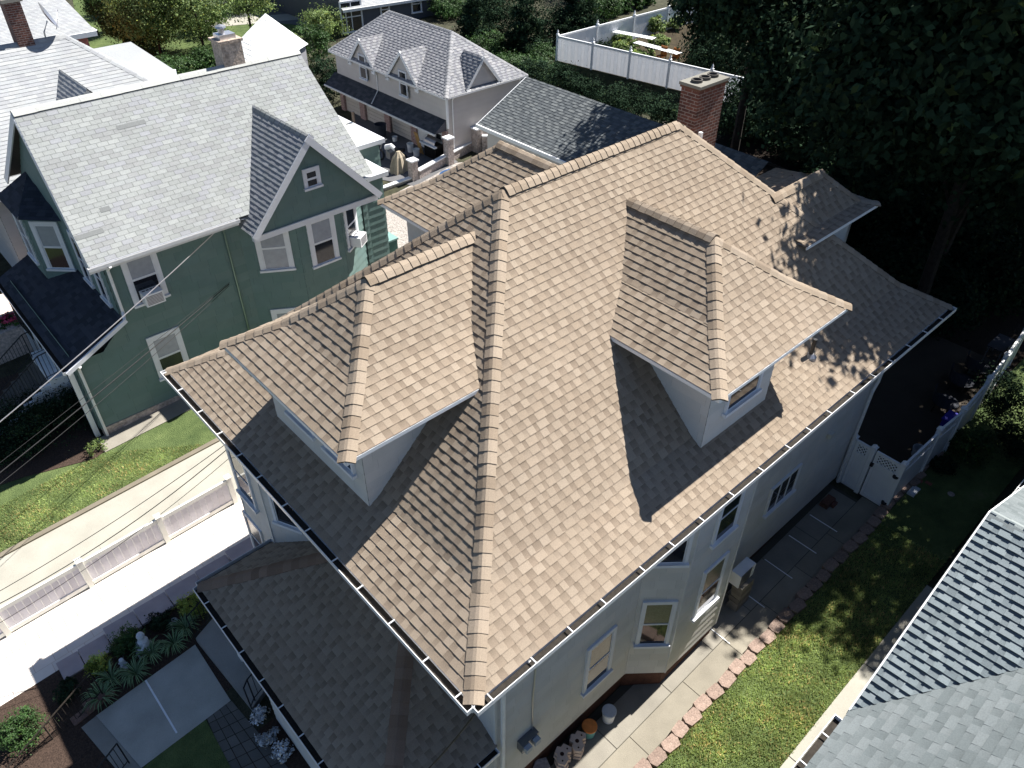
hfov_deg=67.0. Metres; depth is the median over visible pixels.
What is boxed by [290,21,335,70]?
bush
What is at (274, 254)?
window
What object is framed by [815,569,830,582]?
edging block
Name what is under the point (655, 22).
bush
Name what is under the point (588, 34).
vinyl fence
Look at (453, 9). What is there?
bush
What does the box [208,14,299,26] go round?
pavement
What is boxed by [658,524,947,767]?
grass
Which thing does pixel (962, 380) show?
patio chair
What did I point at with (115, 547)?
overhead cable
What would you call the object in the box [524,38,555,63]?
bush
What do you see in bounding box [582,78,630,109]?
bush
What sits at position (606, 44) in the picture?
bush
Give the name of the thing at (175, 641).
spider plant
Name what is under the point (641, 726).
side walk
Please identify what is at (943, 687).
grey roof house
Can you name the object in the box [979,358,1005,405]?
lattice fence
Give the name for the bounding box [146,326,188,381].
window
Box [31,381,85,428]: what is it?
bush
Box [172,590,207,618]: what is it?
bush
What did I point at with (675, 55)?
garden chair
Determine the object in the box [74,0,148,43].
leafy tree
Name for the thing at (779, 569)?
walk joint strip
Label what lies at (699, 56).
bush
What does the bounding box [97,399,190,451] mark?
house walk
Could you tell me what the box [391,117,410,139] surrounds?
garage door
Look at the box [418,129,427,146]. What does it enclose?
door
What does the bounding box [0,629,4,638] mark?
vinyl fence
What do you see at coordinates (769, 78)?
maple tree
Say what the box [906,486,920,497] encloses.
cinder block
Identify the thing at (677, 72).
vinyl fence
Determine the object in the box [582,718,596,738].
bucket
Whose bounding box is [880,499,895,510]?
edging block
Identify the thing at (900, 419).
patio
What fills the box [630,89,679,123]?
bush
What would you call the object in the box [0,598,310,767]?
garden bed
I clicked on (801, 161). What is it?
bush
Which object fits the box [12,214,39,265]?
window
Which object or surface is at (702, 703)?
edging block
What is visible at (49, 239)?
window
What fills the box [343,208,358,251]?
window
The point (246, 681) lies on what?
iron railing
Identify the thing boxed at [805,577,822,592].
edging block
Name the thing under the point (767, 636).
edging block
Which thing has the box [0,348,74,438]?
white entry steps
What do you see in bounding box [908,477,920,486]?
edging block
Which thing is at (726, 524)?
window
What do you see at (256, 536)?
window
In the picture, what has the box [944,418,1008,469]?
bush
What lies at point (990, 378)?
fence post
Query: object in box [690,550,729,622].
window
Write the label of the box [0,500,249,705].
paver path
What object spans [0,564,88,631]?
vinyl fence
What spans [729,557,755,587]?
condenser unit
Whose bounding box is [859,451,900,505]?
garden gate
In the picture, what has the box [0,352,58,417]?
iron railing
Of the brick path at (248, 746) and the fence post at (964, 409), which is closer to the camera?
the brick path at (248, 746)
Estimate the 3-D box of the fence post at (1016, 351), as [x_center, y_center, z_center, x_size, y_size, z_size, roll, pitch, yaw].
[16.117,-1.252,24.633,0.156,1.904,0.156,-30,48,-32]
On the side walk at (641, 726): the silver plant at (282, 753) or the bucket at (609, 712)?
the bucket at (609, 712)
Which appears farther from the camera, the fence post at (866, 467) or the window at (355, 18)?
the window at (355, 18)
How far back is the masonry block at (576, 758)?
16.07 m
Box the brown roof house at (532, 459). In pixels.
[160,71,956,767]
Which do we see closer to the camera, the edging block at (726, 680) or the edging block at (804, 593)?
the edging block at (726, 680)
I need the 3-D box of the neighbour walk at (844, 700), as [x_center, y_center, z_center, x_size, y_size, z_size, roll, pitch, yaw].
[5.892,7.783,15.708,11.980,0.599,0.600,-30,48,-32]
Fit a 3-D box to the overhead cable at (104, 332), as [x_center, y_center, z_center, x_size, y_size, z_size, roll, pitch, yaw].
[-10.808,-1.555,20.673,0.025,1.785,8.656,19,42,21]
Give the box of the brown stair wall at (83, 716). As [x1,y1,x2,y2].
[70,686,114,725]
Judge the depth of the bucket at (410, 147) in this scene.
38.71 m
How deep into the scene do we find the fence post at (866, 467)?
20.72 m
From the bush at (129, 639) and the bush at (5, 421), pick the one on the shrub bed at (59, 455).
the bush at (5, 421)
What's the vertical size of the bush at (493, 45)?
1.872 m
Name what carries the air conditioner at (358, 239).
attached to the green house at (268, 172)
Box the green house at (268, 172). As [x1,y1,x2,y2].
[0,24,389,436]
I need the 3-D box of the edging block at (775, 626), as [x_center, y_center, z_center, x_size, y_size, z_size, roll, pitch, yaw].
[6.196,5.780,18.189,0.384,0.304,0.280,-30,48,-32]
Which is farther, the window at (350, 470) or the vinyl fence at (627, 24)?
the vinyl fence at (627, 24)
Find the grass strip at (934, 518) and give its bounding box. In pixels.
[652,358,1023,767]
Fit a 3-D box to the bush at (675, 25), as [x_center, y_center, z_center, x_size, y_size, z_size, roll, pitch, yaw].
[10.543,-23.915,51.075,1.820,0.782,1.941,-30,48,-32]
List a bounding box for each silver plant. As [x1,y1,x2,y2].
[249,704,269,725]
[254,726,278,749]
[271,738,294,763]
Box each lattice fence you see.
[892,434,937,498]
[927,412,962,463]
[954,382,987,437]
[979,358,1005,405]
[993,330,1023,387]
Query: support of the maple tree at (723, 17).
on the ground at (234, 696)
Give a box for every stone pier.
[406,157,418,181]
[442,135,454,165]
[470,125,482,152]
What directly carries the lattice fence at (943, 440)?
on the patio
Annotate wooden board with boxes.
[414,132,423,153]
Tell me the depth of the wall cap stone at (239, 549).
20.19 m
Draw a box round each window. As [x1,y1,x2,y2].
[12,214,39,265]
[28,221,76,271]
[66,229,95,288]
[93,272,112,308]
[120,253,170,308]
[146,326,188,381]
[225,447,259,513]
[242,510,264,547]
[255,226,295,273]
[267,494,302,534]
[270,307,295,320]
[284,410,317,441]
[301,165,323,191]
[306,215,341,269]
[320,445,357,479]
[338,0,363,34]
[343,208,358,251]
[357,53,367,81]
[380,0,389,14]
[398,69,408,98]
[411,1,422,13]
[435,132,441,143]
[580,624,617,698]
[633,600,677,648]
[653,533,694,568]
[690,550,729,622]
[709,490,745,549]
[721,372,763,418]
[762,463,802,519]
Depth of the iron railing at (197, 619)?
18.13 m
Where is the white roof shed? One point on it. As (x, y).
(266, 35)
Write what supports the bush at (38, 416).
on the shrub bed at (59, 455)
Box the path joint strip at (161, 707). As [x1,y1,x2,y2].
[145,680,176,732]
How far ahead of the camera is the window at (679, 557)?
14.37 m
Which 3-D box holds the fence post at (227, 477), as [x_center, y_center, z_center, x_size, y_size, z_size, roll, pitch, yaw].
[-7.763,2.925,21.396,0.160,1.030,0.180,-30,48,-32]
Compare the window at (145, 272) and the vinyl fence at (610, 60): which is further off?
the vinyl fence at (610, 60)
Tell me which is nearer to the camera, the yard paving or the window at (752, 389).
the window at (752, 389)
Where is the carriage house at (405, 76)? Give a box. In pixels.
[324,10,527,153]
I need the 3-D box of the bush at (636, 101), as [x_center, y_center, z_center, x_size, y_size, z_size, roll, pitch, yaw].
[5.987,-13.662,37.900,2.873,1.866,2.738,-30,48,-32]
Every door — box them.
[346,96,360,115]
[366,105,384,122]
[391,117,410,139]
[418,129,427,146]
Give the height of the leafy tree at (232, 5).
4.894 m
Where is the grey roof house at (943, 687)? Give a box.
[792,480,1023,767]
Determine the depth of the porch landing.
17.84 m
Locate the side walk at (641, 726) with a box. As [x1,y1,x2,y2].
[547,484,877,767]
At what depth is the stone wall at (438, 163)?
37.27 m
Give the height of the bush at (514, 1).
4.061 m
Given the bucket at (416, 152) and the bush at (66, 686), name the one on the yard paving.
the bucket at (416, 152)
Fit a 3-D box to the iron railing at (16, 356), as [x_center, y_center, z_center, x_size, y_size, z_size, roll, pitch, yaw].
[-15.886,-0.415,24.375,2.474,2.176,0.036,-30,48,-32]
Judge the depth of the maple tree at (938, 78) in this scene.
19.14 m
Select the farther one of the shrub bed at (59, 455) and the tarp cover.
the tarp cover
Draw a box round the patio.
[833,333,1012,505]
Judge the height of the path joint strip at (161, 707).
0.001 m
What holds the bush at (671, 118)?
on the gravel yard at (396, 225)
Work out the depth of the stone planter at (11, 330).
26.76 m
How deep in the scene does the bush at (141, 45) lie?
51.35 m
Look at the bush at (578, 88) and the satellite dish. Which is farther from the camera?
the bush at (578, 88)
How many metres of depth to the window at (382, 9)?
54.36 m
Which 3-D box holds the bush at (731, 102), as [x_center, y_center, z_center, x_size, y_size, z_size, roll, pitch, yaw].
[12.144,-13.613,38.221,5.254,2.998,5.748,15,41,18]
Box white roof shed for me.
[241,13,307,64]
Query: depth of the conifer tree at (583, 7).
49.73 m
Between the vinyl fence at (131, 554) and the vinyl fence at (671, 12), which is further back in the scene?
the vinyl fence at (671, 12)
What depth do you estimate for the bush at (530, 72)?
41.41 m
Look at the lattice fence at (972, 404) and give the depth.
22.23 m
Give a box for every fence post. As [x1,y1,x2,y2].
[0,616,11,636]
[74,557,94,588]
[153,513,170,543]
[223,474,237,504]
[836,435,859,481]
[853,444,878,493]
[884,460,909,504]
[921,426,944,471]
[945,405,968,451]
[970,374,993,420]
[989,351,1011,392]
[1008,329,1023,366]
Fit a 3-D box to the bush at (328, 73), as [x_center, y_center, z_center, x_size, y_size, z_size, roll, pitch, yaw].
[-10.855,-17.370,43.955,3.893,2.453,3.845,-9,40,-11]
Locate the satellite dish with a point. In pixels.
(48, 15)
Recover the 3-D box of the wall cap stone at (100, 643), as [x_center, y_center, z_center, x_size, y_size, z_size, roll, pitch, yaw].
[-9.858,6.598,18.551,0.630,0.800,0.560,-30,48,-32]
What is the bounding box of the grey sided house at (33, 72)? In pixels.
[0,0,176,266]
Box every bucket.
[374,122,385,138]
[406,142,413,152]
[413,148,419,156]
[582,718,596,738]
[602,704,616,723]
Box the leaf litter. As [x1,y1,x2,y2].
[715,126,1023,368]
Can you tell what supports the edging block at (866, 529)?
on the ground at (234, 696)
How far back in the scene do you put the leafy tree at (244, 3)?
51.93 m
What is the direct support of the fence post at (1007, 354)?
on the ground at (234, 696)
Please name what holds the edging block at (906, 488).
on the ground at (234, 696)
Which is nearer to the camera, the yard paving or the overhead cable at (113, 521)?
the overhead cable at (113, 521)
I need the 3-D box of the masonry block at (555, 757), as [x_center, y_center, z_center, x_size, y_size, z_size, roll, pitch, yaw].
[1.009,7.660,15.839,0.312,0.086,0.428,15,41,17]
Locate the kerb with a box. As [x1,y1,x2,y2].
[0,438,218,557]
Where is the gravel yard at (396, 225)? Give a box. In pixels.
[386,139,716,247]
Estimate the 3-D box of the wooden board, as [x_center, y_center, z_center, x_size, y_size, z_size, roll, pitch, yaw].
[-4.616,-11.923,38.297,0.317,1.171,0.300,-30,48,-32]
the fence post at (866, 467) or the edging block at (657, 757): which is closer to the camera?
the edging block at (657, 757)
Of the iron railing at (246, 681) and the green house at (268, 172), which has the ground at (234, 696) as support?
the green house at (268, 172)
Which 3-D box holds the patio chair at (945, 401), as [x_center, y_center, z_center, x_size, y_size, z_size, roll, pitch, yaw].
[13.060,0.531,23.362,0.800,0.852,0.790,-30,48,-32]
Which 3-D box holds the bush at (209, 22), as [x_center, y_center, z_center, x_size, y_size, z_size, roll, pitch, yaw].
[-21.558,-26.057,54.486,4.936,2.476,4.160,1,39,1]
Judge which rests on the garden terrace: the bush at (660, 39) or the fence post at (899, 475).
the bush at (660, 39)
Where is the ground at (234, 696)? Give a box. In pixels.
[0,0,1023,767]
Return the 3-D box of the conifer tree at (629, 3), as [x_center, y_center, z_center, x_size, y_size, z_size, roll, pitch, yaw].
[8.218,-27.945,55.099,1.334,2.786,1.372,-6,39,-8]
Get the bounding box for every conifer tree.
[452,0,504,45]
[496,0,554,60]
[546,0,604,32]
[619,0,633,13]
[631,0,646,9]
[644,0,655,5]
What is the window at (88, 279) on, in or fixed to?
in the green house at (268, 172)
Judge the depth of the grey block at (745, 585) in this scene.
18.18 m
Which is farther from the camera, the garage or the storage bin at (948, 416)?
the garage
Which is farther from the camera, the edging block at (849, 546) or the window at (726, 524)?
the edging block at (849, 546)
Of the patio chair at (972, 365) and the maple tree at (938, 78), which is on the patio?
the patio chair at (972, 365)
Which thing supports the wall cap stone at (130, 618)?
on the ground at (234, 696)
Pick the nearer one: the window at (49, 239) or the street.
the window at (49, 239)
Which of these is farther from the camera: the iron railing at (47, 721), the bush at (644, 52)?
the bush at (644, 52)
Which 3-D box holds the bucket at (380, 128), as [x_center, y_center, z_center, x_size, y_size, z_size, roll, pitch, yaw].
[-6.786,-13.069,39.997,0.630,0.780,0.620,-30,48,-32]
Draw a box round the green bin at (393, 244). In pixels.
[388,232,397,252]
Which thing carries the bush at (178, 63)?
on the back lawn at (184, 46)
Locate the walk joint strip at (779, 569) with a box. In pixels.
[710,514,836,643]
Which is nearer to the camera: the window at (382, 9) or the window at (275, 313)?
the window at (275, 313)
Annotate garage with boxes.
[476,77,786,176]
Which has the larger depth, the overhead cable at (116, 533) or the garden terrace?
the garden terrace
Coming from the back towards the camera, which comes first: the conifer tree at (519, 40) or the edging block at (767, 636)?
the conifer tree at (519, 40)
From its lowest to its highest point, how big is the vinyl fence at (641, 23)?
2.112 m
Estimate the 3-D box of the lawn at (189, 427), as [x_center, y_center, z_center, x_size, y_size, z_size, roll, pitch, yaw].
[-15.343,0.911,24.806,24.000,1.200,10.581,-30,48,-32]
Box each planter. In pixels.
[0,294,38,364]
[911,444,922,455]
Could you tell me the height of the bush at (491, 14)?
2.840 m
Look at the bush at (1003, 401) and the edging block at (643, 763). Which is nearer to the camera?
the edging block at (643, 763)
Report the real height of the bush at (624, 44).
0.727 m
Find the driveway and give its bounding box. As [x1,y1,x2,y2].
[0,441,240,639]
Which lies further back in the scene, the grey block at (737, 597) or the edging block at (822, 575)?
the edging block at (822, 575)
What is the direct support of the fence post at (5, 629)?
on the driveway
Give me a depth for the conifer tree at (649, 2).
56.77 m
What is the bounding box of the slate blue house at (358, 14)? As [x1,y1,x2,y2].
[268,0,472,34]
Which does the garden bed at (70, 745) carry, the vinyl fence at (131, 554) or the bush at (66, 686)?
the bush at (66, 686)
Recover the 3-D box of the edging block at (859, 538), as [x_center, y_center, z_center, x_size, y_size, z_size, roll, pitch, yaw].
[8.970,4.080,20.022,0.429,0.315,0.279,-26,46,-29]
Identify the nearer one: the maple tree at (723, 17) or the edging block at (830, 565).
the edging block at (830, 565)
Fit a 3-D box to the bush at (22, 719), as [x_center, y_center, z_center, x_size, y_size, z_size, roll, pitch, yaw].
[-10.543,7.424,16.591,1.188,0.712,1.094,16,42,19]
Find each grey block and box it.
[726,598,747,611]
[728,590,750,604]
[728,595,748,608]
[731,583,752,596]
[731,587,751,600]
[732,576,754,593]
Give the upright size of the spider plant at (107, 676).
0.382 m
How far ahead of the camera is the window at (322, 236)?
24.90 m
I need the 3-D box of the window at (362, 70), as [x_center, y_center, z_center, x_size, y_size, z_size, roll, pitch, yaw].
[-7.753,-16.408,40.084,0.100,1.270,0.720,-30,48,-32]
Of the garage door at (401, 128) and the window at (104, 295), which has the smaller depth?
the window at (104, 295)
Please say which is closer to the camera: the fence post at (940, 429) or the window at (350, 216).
the fence post at (940, 429)
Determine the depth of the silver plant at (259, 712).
16.86 m
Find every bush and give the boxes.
[0,379,86,455]
[0,388,57,438]
[0,422,53,472]
[0,703,59,757]
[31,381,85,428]
[48,676,81,704]
[82,650,112,679]
[84,435,106,456]
[104,621,150,664]
[118,24,176,53]
[144,606,173,632]
[154,52,207,75]
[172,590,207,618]
[180,0,237,36]
[186,44,215,69]
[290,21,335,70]
[293,0,350,42]
[307,52,339,102]
[427,0,467,19]
[464,29,507,54]
[479,0,532,34]
[491,46,534,68]
[499,0,553,9]
[509,54,554,83]
[512,53,551,83]
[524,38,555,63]
[533,1,581,42]
[535,60,583,90]
[561,71,607,101]
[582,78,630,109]
[584,0,632,22]
[596,37,611,46]
[605,82,655,115]
[609,39,639,50]
[611,34,632,42]
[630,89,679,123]
[632,48,656,57]
[647,14,666,33]
[647,33,670,46]
[651,99,678,124]
[665,16,683,28]
[672,26,748,75]
[717,75,790,146]
[757,117,855,172]
[804,159,876,189]
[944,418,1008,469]
[966,360,1023,438]
[975,418,1023,467]
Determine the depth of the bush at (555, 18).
49.64 m
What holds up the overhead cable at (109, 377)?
attached to the green house at (268, 172)
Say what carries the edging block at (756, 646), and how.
on the ground at (234, 696)
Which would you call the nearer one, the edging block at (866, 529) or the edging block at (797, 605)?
the edging block at (797, 605)
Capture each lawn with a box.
[0,409,216,551]
[73,0,308,68]
[143,720,230,767]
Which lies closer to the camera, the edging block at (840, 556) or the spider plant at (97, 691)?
the spider plant at (97, 691)
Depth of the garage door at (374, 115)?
41.49 m
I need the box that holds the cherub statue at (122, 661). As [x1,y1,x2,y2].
[118,657,128,668]
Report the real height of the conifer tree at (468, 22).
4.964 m
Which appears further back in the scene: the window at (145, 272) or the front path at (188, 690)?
the window at (145, 272)
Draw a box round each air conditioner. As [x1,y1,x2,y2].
[139,285,165,307]
[350,231,366,247]
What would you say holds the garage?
on the gravel yard at (396, 225)
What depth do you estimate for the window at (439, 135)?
37.82 m
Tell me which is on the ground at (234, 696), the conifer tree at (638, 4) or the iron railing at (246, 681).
the conifer tree at (638, 4)
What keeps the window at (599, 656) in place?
in the brown roof house at (532, 459)
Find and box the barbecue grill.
[419,135,442,158]
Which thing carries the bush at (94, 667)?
on the garden bed at (70, 745)
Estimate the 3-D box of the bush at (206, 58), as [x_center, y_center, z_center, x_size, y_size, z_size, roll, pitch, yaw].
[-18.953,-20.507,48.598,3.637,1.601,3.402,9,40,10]
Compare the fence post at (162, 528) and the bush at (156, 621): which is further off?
the fence post at (162, 528)
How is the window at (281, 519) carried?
in the brown roof house at (532, 459)
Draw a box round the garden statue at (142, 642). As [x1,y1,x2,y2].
[135,632,153,657]
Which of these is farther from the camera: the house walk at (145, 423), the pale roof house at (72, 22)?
the pale roof house at (72, 22)
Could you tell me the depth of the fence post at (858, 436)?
21.01 m
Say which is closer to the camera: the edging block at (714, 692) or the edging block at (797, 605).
the edging block at (714, 692)
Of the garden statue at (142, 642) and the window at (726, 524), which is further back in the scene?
the garden statue at (142, 642)
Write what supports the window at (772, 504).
in the brown roof house at (532, 459)
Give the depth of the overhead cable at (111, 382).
20.81 m
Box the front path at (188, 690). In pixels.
[96,645,230,767]
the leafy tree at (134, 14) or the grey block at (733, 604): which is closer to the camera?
the grey block at (733, 604)
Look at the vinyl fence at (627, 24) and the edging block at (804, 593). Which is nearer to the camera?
the edging block at (804, 593)
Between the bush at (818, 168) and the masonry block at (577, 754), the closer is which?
the masonry block at (577, 754)
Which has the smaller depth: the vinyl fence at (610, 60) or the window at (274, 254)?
the window at (274, 254)
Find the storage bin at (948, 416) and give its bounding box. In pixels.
[939,410,957,430]
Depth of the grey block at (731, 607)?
18.65 m
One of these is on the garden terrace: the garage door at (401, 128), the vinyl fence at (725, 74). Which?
the vinyl fence at (725, 74)
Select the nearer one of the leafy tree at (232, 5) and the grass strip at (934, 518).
the grass strip at (934, 518)
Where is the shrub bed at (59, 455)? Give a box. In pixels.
[0,372,103,484]
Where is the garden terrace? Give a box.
[549,22,746,134]
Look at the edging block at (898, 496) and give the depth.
20.93 m
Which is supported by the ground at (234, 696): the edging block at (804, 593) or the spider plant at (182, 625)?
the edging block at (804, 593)
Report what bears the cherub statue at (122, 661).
on the garden bed at (70, 745)
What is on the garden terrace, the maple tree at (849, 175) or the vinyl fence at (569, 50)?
the vinyl fence at (569, 50)
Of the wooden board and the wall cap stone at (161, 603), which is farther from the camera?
the wooden board
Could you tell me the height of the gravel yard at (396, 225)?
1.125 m
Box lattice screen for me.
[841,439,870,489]
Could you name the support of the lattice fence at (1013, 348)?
on the patio
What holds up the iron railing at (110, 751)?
on the front steps at (100, 735)
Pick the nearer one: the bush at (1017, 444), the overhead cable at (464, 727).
the overhead cable at (464, 727)
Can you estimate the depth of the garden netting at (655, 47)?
45.13 m
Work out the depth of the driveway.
21.26 m
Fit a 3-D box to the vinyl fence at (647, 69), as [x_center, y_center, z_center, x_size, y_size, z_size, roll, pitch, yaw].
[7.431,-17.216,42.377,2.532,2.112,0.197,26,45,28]
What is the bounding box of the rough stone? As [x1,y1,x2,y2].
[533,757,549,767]
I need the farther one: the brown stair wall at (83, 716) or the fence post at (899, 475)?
the fence post at (899, 475)
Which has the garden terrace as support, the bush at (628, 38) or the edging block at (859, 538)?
the bush at (628, 38)
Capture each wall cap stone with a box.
[56,651,83,679]
[78,634,110,664]
[103,611,142,643]
[133,592,173,625]
[165,573,198,605]
[195,555,230,578]
[225,537,252,560]
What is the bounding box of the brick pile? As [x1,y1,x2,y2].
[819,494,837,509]
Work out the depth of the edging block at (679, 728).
16.32 m
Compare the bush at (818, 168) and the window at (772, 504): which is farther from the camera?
the bush at (818, 168)
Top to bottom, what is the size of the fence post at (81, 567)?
1.030 m
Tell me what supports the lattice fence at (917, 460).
on the patio
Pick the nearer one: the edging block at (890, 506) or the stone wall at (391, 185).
the edging block at (890, 506)
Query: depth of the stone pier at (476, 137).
38.27 m
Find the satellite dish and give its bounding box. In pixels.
[38,3,58,36]
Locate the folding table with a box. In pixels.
[982,333,1014,367]
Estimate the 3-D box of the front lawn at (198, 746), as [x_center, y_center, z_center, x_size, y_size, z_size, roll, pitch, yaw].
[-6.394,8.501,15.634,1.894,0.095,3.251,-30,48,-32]
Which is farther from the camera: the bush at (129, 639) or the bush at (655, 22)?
the bush at (655, 22)
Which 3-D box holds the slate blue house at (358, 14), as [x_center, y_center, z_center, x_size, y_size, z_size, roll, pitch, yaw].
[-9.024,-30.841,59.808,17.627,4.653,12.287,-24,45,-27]
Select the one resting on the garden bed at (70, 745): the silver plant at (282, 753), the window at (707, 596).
the silver plant at (282, 753)
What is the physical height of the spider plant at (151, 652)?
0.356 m
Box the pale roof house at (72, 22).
[0,0,98,46]
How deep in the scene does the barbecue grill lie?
37.84 m
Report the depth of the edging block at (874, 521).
20.32 m
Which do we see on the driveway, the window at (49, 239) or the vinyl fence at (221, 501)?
the vinyl fence at (221, 501)
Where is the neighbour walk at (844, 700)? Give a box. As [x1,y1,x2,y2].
[780,585,932,767]
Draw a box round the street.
[214,3,310,25]
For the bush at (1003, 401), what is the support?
on the ground at (234, 696)
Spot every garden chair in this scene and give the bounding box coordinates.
[656,45,667,59]
[668,47,679,59]
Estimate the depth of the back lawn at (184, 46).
54.32 m
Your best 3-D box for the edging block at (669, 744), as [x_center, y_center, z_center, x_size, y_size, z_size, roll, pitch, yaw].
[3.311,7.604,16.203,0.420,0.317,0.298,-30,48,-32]
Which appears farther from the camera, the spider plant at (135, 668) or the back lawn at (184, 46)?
the back lawn at (184, 46)
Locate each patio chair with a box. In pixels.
[931,383,958,413]
[947,362,974,396]
[965,350,990,382]
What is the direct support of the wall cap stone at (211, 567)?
on the ground at (234, 696)
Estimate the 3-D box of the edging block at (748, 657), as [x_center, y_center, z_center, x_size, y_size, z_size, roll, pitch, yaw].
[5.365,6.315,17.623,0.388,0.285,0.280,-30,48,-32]
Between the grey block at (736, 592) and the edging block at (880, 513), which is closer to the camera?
the grey block at (736, 592)
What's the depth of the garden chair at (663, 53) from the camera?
45.09 m
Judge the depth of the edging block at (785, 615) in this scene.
18.27 m
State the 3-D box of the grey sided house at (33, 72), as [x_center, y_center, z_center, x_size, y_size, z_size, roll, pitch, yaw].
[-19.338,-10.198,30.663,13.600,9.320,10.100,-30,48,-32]
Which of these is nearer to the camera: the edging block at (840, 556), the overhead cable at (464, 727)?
the overhead cable at (464, 727)
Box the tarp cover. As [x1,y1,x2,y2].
[389,151,407,174]
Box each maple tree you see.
[659,0,826,150]
[710,0,886,181]
[778,0,1023,294]
[794,2,1023,259]
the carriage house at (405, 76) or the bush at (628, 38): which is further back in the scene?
the bush at (628, 38)
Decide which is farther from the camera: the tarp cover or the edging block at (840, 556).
the tarp cover
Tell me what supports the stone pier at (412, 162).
on the yard paving
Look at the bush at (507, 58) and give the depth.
45.26 m
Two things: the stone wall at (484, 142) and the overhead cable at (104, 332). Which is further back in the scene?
the stone wall at (484, 142)
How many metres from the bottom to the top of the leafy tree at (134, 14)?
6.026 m
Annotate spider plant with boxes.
[82,676,120,712]
[89,658,128,691]
[115,654,152,688]
[131,635,168,664]
[153,628,188,656]
[167,609,199,638]
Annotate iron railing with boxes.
[0,331,43,390]
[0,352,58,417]
[6,673,102,767]
[9,303,41,347]
[97,743,129,767]
[186,601,211,638]
[243,673,261,708]
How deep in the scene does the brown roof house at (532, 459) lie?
13.61 m
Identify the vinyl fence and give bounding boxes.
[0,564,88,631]
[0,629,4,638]
[82,519,164,583]
[161,480,232,539]
[555,31,591,67]
[559,20,598,43]
[590,37,628,77]
[598,11,635,44]
[626,46,668,86]
[634,5,669,38]
[665,55,710,90]
[667,7,696,28]
[711,64,743,100]
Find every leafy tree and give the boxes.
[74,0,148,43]
[98,0,200,56]
[154,0,235,46]
[214,0,267,13]
[224,0,277,27]
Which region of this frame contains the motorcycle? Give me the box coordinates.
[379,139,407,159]
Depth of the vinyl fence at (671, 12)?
50.90 m
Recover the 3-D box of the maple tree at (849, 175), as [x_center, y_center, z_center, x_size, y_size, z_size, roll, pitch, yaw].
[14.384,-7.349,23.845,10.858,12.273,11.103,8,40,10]
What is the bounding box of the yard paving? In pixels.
[354,113,457,185]
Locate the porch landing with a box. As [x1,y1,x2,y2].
[196,619,265,710]
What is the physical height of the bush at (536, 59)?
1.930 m
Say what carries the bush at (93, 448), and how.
on the shrub bed at (59, 455)
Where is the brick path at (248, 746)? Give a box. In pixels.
[207,701,287,767]
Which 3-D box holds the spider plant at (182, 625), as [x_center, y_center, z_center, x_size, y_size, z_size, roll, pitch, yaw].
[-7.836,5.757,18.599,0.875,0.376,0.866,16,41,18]
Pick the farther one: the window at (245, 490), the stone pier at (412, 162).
the stone pier at (412, 162)
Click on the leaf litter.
(981, 338)
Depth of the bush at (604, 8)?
53.36 m
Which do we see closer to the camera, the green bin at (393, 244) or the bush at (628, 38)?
the green bin at (393, 244)
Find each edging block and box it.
[633,758,651,767]
[647,746,667,767]
[660,733,680,754]
[670,720,688,739]
[681,707,701,727]
[692,693,711,712]
[705,682,724,701]
[717,670,736,689]
[728,658,745,676]
[739,649,756,666]
[747,638,764,654]
[759,629,776,645]
[767,618,784,634]
[776,607,793,623]
[787,597,806,614]
[794,586,812,601]
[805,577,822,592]
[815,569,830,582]
[821,558,838,572]
[833,549,848,563]
[841,539,858,553]
[851,531,867,545]
[857,523,874,536]
[867,515,881,527]
[873,506,887,519]
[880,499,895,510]
[893,491,903,501]
[901,484,910,493]
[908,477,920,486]
[915,471,926,479]
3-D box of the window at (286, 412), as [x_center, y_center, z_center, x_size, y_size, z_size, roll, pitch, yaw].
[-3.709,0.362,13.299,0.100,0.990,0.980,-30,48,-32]
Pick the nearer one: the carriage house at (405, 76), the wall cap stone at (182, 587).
the wall cap stone at (182, 587)
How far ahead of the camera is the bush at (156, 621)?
18.60 m
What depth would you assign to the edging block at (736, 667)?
17.33 m
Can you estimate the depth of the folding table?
24.97 m
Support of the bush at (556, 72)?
on the ground at (234, 696)
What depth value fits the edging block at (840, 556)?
19.53 m
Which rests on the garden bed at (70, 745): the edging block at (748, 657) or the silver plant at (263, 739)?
the silver plant at (263, 739)
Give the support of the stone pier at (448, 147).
on the ground at (234, 696)
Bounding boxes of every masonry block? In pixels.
[553,753,569,767]
[555,743,571,766]
[570,730,585,752]
[570,740,585,756]
[571,744,584,759]
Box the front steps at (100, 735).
[81,716,140,767]
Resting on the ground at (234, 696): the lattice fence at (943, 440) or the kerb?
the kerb
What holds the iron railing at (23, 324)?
attached to the green house at (268, 172)
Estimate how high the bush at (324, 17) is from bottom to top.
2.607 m
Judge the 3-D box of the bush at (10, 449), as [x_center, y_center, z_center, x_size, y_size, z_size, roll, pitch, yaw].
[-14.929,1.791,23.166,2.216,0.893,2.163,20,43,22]
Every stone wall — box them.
[383,176,411,190]
[418,142,471,178]
[482,134,486,151]
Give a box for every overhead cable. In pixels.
[0,234,212,421]
[0,282,229,462]
[0,284,228,472]
[0,286,228,483]
[0,445,223,590]
[0,450,225,603]
[0,458,228,622]
[429,713,474,767]
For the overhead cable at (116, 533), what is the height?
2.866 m

